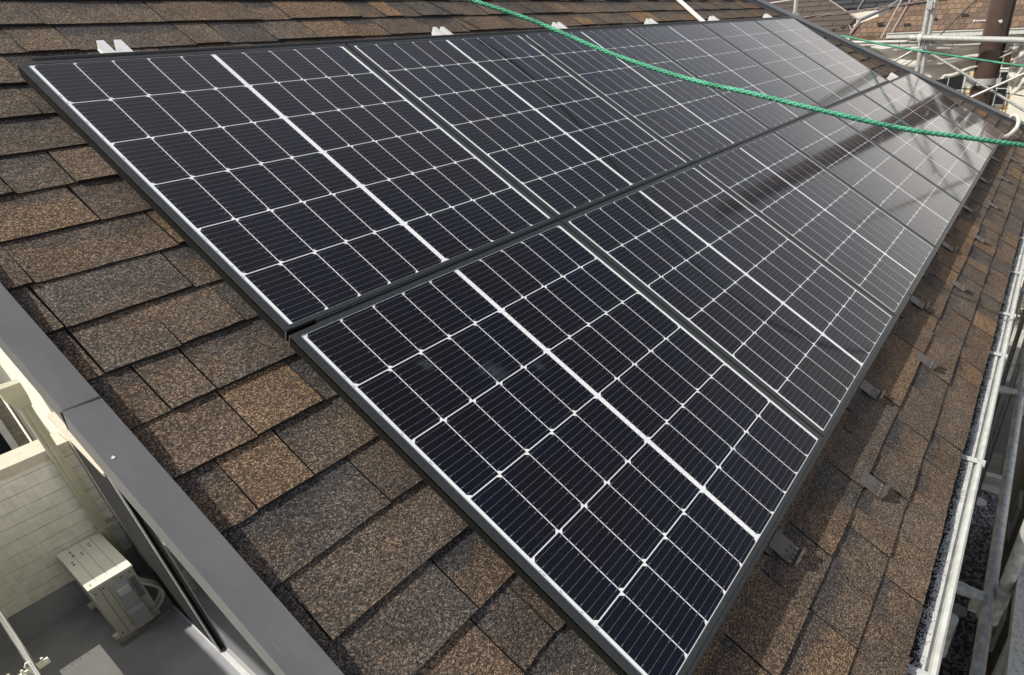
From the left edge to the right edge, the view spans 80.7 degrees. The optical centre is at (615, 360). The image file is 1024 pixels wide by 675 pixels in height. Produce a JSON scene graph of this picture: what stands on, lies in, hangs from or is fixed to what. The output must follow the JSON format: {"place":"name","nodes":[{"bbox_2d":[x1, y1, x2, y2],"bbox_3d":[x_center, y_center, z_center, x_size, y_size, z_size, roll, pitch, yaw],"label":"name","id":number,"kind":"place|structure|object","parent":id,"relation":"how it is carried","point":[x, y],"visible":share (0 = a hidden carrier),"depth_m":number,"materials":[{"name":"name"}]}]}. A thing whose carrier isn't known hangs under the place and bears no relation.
{"place":"outdoors","nodes":[
{"label":"outdoors","id":0,"kind":"place"},
{"bbox_2d":[0,397,29,454],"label":"neighbour wall","id":1,"kind":"structure","parent":0,"point":[12,435],"depth_m":6.02,"materials":[{"name":"grey brick"}]},
{"bbox_2d":[0,419,18,454],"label":"window frame","id":2,"kind":"structure","parent":1,"relation":"in","point":[7,442],"depth_m":6.00,"materials":[{"name":"white plastic"}]},
{"bbox_2d":[59,644,123,674],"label":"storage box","id":3,"kind":"object","parent":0,"point":[96,660],"visible":1,"depth_m":4.26,"materials":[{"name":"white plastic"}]},
{"bbox_2d":[0,0,1023,674],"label":"house","id":4,"kind":"structure","parent":0,"point":[228,470],"depth_m":1.47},
{"bbox_2d":[7,657,50,674],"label":"laundry bracket","id":5,"kind":"object","parent":4,"relation":"attached to","point":[41,663],"visible":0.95,"depth_m":3.40,"materials":[{"name":"beige paint"}]},
{"bbox_2d":[0,609,42,674],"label":"laundry pole","id":6,"kind":"object","parent":5,"relation":"attached to","point":[19,646],"visible":1,"depth_m":3.47,"materials":[{"name":"silver metal"}]},
{"bbox_2d":[96,39,133,52],"bbox_3d":[-0.666,-0.190,1.587,2.375,0.061,0.068,41,44,11],"label":"mounting rail","id":7,"kind":"object","parent":4,"relation":"on","point":[103,46],"visible":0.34,"depth_m":1.79,"materials":[{"name":"metal"}]},
{"bbox_2d":[16,44,555,341],"bbox_3d":[-0.906,-0.631,1.832,1.133,0.038,0.990,41,44,11],"label":"solar panel","id":8,"kind":"object","parent":7,"relation":"on","point":[283,193],"visible":1,"depth_m":1.71,"materials":[{"name":"glass"}]},
{"bbox_2d":[30,29,549,61],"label":"top trim","id":9,"kind":"structure","parent":8,"relation":"attached to","point":[85,56],"depth_m":2.03,"materials":[{"name":"metal"}]},
{"bbox_2d":[289,221,822,674],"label":"solar panel","id":10,"kind":"object","parent":7,"relation":"on","point":[604,459],"visible":1,"depth_m":1.47,"materials":[{"name":"glass"}]},
{"bbox_2d":[315,153,715,323],"bbox_3d":[-0.105,-0.556,2.184,0.011,0.015,2.172,41,44,11],"label":"row cover","id":11,"kind":"object","parent":10,"relation":"attached to","point":[347,308],"visible":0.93,"depth_m":1.80,"materials":[{"name":"metal"}]},
{"bbox_2d":[57,532,173,646],"bbox_3d":[-4.163,1.876,4.947,0.748,0.618,0.411,16,35,30],"label":"air conditioner","id":12,"kind":"object","parent":4,"relation":"on","point":[110,582],"visible":1,"depth_m":4.78,"materials":[{"name":"beige paint"}]},
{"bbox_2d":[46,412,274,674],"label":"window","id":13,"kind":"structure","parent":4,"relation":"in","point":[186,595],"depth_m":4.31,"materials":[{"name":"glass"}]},
{"bbox_2d":[432,27,452,35],"bbox_3d":[0.058,-0.749,2.507,2.375,0.061,0.068,41,44,11],"label":"mounting rail","id":14,"kind":"object","parent":4,"relation":"on","point":[441,31],"visible":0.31,"depth_m":2.71,"materials":[{"name":"metal"}]},
{"bbox_2d":[346,33,690,218],"bbox_3d":[-0.348,-1.062,2.542,1.133,0.038,0.990,41,44,11],"label":"solar panel","id":15,"kind":"object","parent":14,"relation":"on","point":[552,136],"visible":0.99,"depth_m":2.45,"materials":[{"name":"glass"}]},
{"bbox_2d":[561,165,894,437],"bbox_3d":[0.502,-0.326,2.319,1.133,0.038,0.990,41,44,11],"label":"solar panel","id":16,"kind":"object","parent":14,"relation":"on","point":[790,324],"visible":0.98,"depth_m":2.22,"materials":[{"name":"glass"}]},
{"bbox_2d":[552,22,566,28],"bbox_3d":[0.538,-1.119,3.118,2.375,0.061,0.068,41,44,11],"label":"mounting rail","id":17,"kind":"object","parent":4,"relation":"on","point":[559,25],"visible":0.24,"depth_m":3.31,"materials":[{"name":"metal"}]},
{"bbox_2d":[520,27,769,162],"bbox_3d":[0.210,-1.492,3.251,1.133,0.038,0.990,41,44,11],"label":"solar panel","id":18,"kind":"object","parent":17,"relation":"attached to","point":[691,122],"visible":0.91,"depth_m":3.16,"materials":[{"name":"glass"}]},
{"bbox_2d":[694,131,935,315],"bbox_3d":[1.060,-0.756,3.028,1.133,0.038,0.990,41,44,11],"label":"solar panel","id":19,"kind":"object","parent":17,"relation":"on","point":[872,250],"visible":0.98,"depth_m":2.95,"materials":[{"name":"glass"}]},
{"bbox_2d":[715,104,833,154],"bbox_3d":[1.059,-1.453,3.664,0.011,0.015,1.984,41,44,11],"label":"row cover","id":20,"kind":"object","parent":19,"relation":"attached to","point":[724,150],"visible":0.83,"depth_m":3.42,"materials":[{"name":"metal"}]},
{"bbox_2d":[644,18,657,23],"bbox_3d":[1.097,-1.550,3.829,2.375,0.061,0.068,41,44,11],"label":"mounting rail","id":21,"kind":"object","parent":4,"relation":"on","point":[649,21],"visible":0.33,"depth_m":4.03,"materials":[{"name":"metal"}]},
{"bbox_2d":[628,23,822,129],"bbox_3d":[0.768,-1.922,3.961,1.133,0.038,0.990,41,44,11],"label":"solar panel","id":22,"kind":"object","parent":21,"relation":"on","point":[700,51],"visible":0.93,"depth_m":3.91,"materials":[{"name":"glass"}]},
{"bbox_2d":[549,21,712,31],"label":"top trim","id":23,"kind":"structure","parent":22,"relation":"attached to","point":[586,28],"depth_m":3.73,"materials":[{"name":"metal"}]},
{"bbox_2d":[773,113,961,246],"bbox_3d":[1.618,-1.187,3.738,1.133,0.038,0.990,41,44,11],"label":"solar panel","id":24,"kind":"object","parent":21,"relation":"on","point":[901,192],"visible":0.98,"depth_m":3.67,"materials":[{"name":"glass"}]},
{"bbox_2d":[676,0,704,20],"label":"pipe","id":25,"kind":"object","parent":4,"relation":"on","point":[689,9],"visible":0.4,"depth_m":4.72,"materials":[{"name":"white plastic"}]},
{"bbox_2d":[708,16,718,20],"bbox_3d":[1.639,-1.967,4.517,2.375,0.061,0.068,41,44,11],"label":"mounting rail","id":26,"kind":"object","parent":4,"relation":"on","point":[712,18],"visible":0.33,"depth_m":4.71,"materials":[{"name":"metal"}]},
{"bbox_2d":[701,20,859,107],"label":"solar panel","id":27,"kind":"object","parent":26,"relation":"attached to","point":[811,79],"visible":0.96,"depth_m":4.62,"materials":[{"name":"glass"}]},
{"bbox_2d":[826,94,979,202],"bbox_3d":[2.176,-1.617,4.447,1.133,0.038,0.990,41,44,11],"label":"solar panel","id":28,"kind":"object","parent":26,"relation":"on","point":[940,167],"visible":0.88,"depth_m":4.39,"materials":[{"name":"glass"}]},
{"bbox_2d":[466,0,1023,147],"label":"rope","id":29,"kind":"object","parent":4,"relation":"hanging from","point":[774,98],"visible":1,"depth_m":2.52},
{"bbox_2d":[768,529,805,565],"bbox_3d":[0.461,0.495,1.580,0.084,0.028,0.066,41,44,11],"label":"snow guard","id":30,"kind":"object","parent":4,"relation":"on","point":[787,550],"visible":1,"depth_m":1.58,"materials":[{"name":"brown paint"}]},
{"bbox_2d":[685,294,910,674],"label":"eave skirt","id":31,"kind":"object","parent":4,"relation":"on","point":[720,619],"visible":0.57,"depth_m":1.55,"materials":[{"name":"metal"}]},
{"bbox_2d":[860,379,885,400],"bbox_3d":[0.968,0.104,2.225,0.084,0.028,0.066,41,44,11],"label":"snow guard","id":32,"kind":"object","parent":4,"relation":"on","point":[868,388],"visible":1,"depth_m":2.23,"materials":[{"name":"brown paint"}]},
{"bbox_2d":[859,470,890,498],"bbox_3d":[0.826,0.389,1.880,0.084,0.028,0.066,41,44,11],"label":"snow guard","id":33,"kind":"object","parent":4,"relation":"on","point":[873,485],"visible":1,"depth_m":1.88,"materials":[{"name":"brown paint"}]},
{"bbox_2d":[887,73,897,80],"bbox_3d":[3.228,-2.492,5.880,1.220,0.061,0.068,41,44,11],"label":"mounting rail","id":34,"kind":"object","parent":4,"relation":"on","point":[891,76],"visible":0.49,"depth_m":5.97,"materials":[{"name":"metal"}]},
{"bbox_2d":[890,73,1002,149],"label":"solar panel","id":35,"kind":"object","parent":34,"relation":"on","point":[943,105],"visible":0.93,"depth_m":5.84,"materials":[{"name":"glass"}]},
{"bbox_2d":[834,72,909,104],"bbox_3d":[2.378,-2.471,5.342,0.011,0.015,2.730,41,44,11],"label":"row cover","id":36,"kind":"object","parent":35,"relation":"attached to","point":[870,89],"visible":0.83,"depth_m":5.08,"materials":[{"name":"metal"}]},
{"bbox_2d":[910,295,929,309],"bbox_3d":[1.477,-0.288,2.872,0.084,0.028,0.066,41,44,11],"label":"snow guard","id":37,"kind":"object","parent":4,"relation":"on","point":[918,302],"visible":1,"depth_m":2.87,"materials":[{"name":"brown paint"}]},
{"bbox_2d":[917,351,939,369],"bbox_3d":[1.337,-0.006,2.530,0.084,0.028,0.066,41,44,11],"label":"snow guard","id":38,"kind":"object","parent":4,"relation":"on","point":[927,361],"visible":1,"depth_m":2.53,"materials":[{"name":"brown paint"}]},
{"bbox_2d":[840,35,1023,66],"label":"rope","id":39,"kind":"object","parent":4,"relation":"attached to","point":[949,55],"visible":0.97,"depth_m":5.85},
{"bbox_2d":[909,196,967,295],"bbox_3d":[1.905,-0.706,3.467,0.016,0.066,1.954,41,44,11],"label":"eave skirt","id":40,"kind":"object","parent":4,"relation":"on","point":[932,256],"visible":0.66,"depth_m":3.23,"materials":[{"name":"metal"}]},
{"bbox_2d":[942,241,957,251],"bbox_3d":[1.993,-0.686,3.528,0.084,0.028,0.066,41,44,11],"label":"snow guard","id":41,"kind":"object","parent":4,"relation":"on","point":[948,246],"visible":1,"depth_m":3.53,"materials":[{"name":"brown paint"}]},
{"bbox_2d":[951,279,968,291],"bbox_3d":[1.865,-0.413,3.202,0.084,0.028,0.066,41,44,11],"label":"snow guard","id":42,"kind":"object","parent":4,"relation":"on","point":[958,285],"visible":1,"depth_m":3.20,"materials":[{"name":"brown paint"}]},
{"bbox_2d":[907,224,1023,674],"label":"gutter debris","id":43,"kind":"object","parent":4,"relation":"on","point":[927,598],"visible":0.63,"depth_m":2.03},
{"bbox_2d":[963,204,976,213],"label":"snow guard","id":44,"kind":"object","parent":4,"relation":"on","point":[968,209],"visible":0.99,"depth_m":4.17,"materials":[{"name":"brown paint"}]},
{"bbox_2d":[973,233,987,242],"bbox_3d":[2.368,-0.800,3.841,0.084,0.028,0.066,41,44,11],"label":"snow guard","id":45,"kind":"object","parent":4,"relation":"on","point":[980,239],"visible":1,"depth_m":3.84,"materials":[{"name":"brown paint"}]},
{"bbox_2d":[967,148,994,195],"bbox_3d":[2.972,-1.529,4.824,0.016,0.066,1.854,41,44,11],"label":"eave skirt","id":46,"kind":"object","parent":4,"relation":"on","point":[972,187],"visible":0.6,"depth_m":4.65,"materials":[{"name":"metal"}]},
{"bbox_2d":[988,201,1000,208],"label":"snow guard","id":47,"kind":"object","parent":4,"relation":"on","point":[993,205],"visible":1,"depth_m":4.46,"materials":[{"name":"brown paint"}]},
{"bbox_2d":[1002,114,1020,138],"bbox_3d":[4.399,-2.606,6.615,0.194,0.170,1.578,15,34,29],"label":"conduit","id":48,"kind":"object","parent":4,"relation":"on","point":[1016,127],"visible":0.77,"depth_m":6.49,"materials":[{"name":"white plastic"}]},
{"bbox_2d":[801,0,945,18],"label":"cable","id":49,"kind":"object","parent":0,"point":[867,9],"visible":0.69,"depth_m":9.20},
{"bbox_2d":[932,0,976,43],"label":"cable","id":50,"kind":"object","parent":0,"point":[958,17],"visible":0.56,"depth_m":9.01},
{"bbox_2d":[952,603,966,617],"bbox_3d":[4.644,3.386,8.036,0.230,0.018,0.230,16,35,30],"label":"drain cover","id":51,"kind":"object","parent":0,"point":[959,610],"visible":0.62,"depth_m":8.02,"materials":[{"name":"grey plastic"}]},
{"bbox_2d":[962,88,1023,96],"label":"cable","id":52,"kind":"object","parent":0,"point":[1000,92],"visible":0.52,"depth_m":8.15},
{"bbox_2d":[968,441,1023,674],"bbox_3d":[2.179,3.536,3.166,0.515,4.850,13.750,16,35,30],"label":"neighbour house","id":53,"kind":"structure","parent":0,"point":[1000,630],"depth_m":6.86,"materials":[{"name":"grey"}]},
{"bbox_2d":[989,606,1007,651],"bbox_3d":[3.846,2.653,5.949,0.035,0.520,0.280,16,35,30],"label":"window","id":54,"kind":"structure","parent":53,"relation":"in","point":[996,630],"depth_m":5.86,"materials":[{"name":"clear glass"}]},
{"bbox_2d":[1006,490,1023,539],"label":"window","id":55,"kind":"structure","parent":53,"relation":"in","point":[1017,508],"depth_m":6.99,"materials":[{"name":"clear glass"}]},
{"bbox_2d":[984,451,1016,475],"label":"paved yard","id":56,"kind":"structure","parent":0,"point":[996,464],"depth_m":10.55,"materials":[{"name":"grey concrete"}]},
{"bbox_2d":[965,0,1016,105],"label":"utility pole","id":57,"kind":"object","parent":56,"relation":"on","point":[998,20],"visible":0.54,"depth_m":7.64,"materials":[{"name":"brown paint"}]},
{"bbox_2d":[986,345,1023,458],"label":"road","id":58,"kind":"structure","parent":0,"point":[1001,444],"depth_m":11.59,"materials":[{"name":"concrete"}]},
{"bbox_2d":[1011,325,1023,339],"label":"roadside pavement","id":59,"kind":"structure","parent":0,"point":[1014,333],"depth_m":14.49,"materials":[{"name":"concrete"}]},
{"label":"ground","id":60,"kind":"structure","parent":0,"visible":0},
{"bbox_2d":[765,0,889,35],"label":"brown roof house","id":61,"kind":"structure","parent":60,"relation":"on","point":[843,24],"depth_m":19.43,"materials":[{"name":"stone"}]},
{"bbox_2d":[832,0,908,10],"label":"roof","id":62,"kind":"structure","parent":60,"relation":"on","point":[849,5],"depth_m":21.00,"materials":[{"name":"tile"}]},
{"bbox_2d":[938,490,997,674],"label":"gravel bed","id":63,"kind":"object","parent":60,"relation":"on","point":[956,660],"visible":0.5,"depth_m":8.53,"materials":[{"name":"grey gravel"}]},
{"bbox_2d":[976,497,986,506],"bbox_3d":[6.003,2.330,9.779,0.230,0.018,0.230,16,35,30],"label":"drain cover","id":64,"kind":"object","parent":63,"relation":"on","point":[981,502],"visible":0.58,"depth_m":9.74,"materials":[{"name":"grey plastic"}]},
{"bbox_2d":[942,287,1023,674],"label":"scaffold","id":65,"kind":"object","parent":63,"relation":"on","point":[988,605],"visible":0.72,"depth_m":2.58,"materials":[{"name":"grey metal"}]},
{"bbox_2d":[1004,562,1023,674],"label":"scaffold plank","id":66,"kind":"object","parent":65,"relation":"attached to","point":[1014,662],"visible":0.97,"depth_m":2.18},
{"bbox_2d":[981,472,1001,497],"bbox_3d":[2.752,1.074,12.300,9.200,0.240,0.370,16,35,30],"label":"kerb edging","id":67,"kind":"object","parent":60,"relation":"on","point":[991,483],"depth_m":10.06,"materials":[{"name":"concrete"}]},
{"bbox_2d":[792,0,1023,345],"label":"scaffold","id":68,"kind":"object","parent":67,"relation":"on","point":[923,39],"visible":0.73,"depth_m":7.80,"materials":[{"name":"silver metal"}]},
{"bbox_2d":[870,43,1023,79],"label":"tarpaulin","id":69,"kind":"object","parent":68,"relation":"hanging from","point":[936,69],"visible":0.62,"depth_m":8.09,"materials":[{"name":"white plastic"}]},
{"bbox_2d":[1007,43,1023,95],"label":"tarpaulin","id":70,"kind":"object","parent":68,"relation":"hanging from","point":[1017,84],"visible":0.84,"depth_m":7.64,"materials":[{"name":"white plastic"}]},
{"bbox_2d":[1009,338,1022,347],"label":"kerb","id":71,"kind":"structure","parent":60,"relation":"on","point":[1020,341],"depth_m":14.13,"materials":[{"name":"concrete"}]},
{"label":"roadside verge","id":72,"kind":"structure","parent":0,"visible":0},
{"bbox_2d":[846,0,1023,309],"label":"brick house","id":73,"kind":"structure","parent":72,"relation":"on","point":[906,22],"depth_m":14.36,"materials":[{"name":"brown brick"}]},
{"bbox_2d":[936,72,967,92],"bbox_3d":[8.280,-6.754,14.811,0.760,0.970,0.060,16,35,30],"label":"window","id":74,"kind":"structure","parent":73,"relation":"in","point":[957,83],"depth_m":14.64,"materials":[{"name":"black glass"}]},
{"bbox_2d":[992,70,1008,106],"bbox_3d":[9.172,-6.536,14.242,0.520,0.800,0.060,16,35,30],"label":"window","id":75,"kind":"structure","parent":73,"relation":"in","point":[1003,74],"depth_m":14.19,"materials":[{"name":"black glass"}]},
{"bbox_2d":[1015,293,1023,324],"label":"shrub","id":76,"kind":"object","parent":72,"relation":"on","point":[1020,311],"visible":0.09,"depth_m":14.67,"materials":[{"name":"green plant"}]},
{"bbox_3d":[2.278,-2.460,5.329,2.375,0.061,0.068,41,44,11],"label":"mounting rail","id":77,"kind":"object","parent":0,"visible":0},
{"bbox_2d":[754,18,887,92],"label":"solar panel","id":78,"kind":"object","parent":77,"relation":"on","point":[860,77],"visible":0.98,"depth_m":5.34,"materials":[{"name":"glass"}]},
{"bbox_2d":[713,16,791,21],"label":"top trim","id":79,"kind":"structure","parent":78,"relation":"on","point":[750,19],"depth_m":5.11,"materials":[{"name":"metal"}]},
{"bbox_2d":[862,82,992,171],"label":"solar panel","id":80,"kind":"object","parent":77,"relation":"on","point":[901,104],"visible":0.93,"depth_m":5.11,"materials":[{"name":"glass"}]}
]}

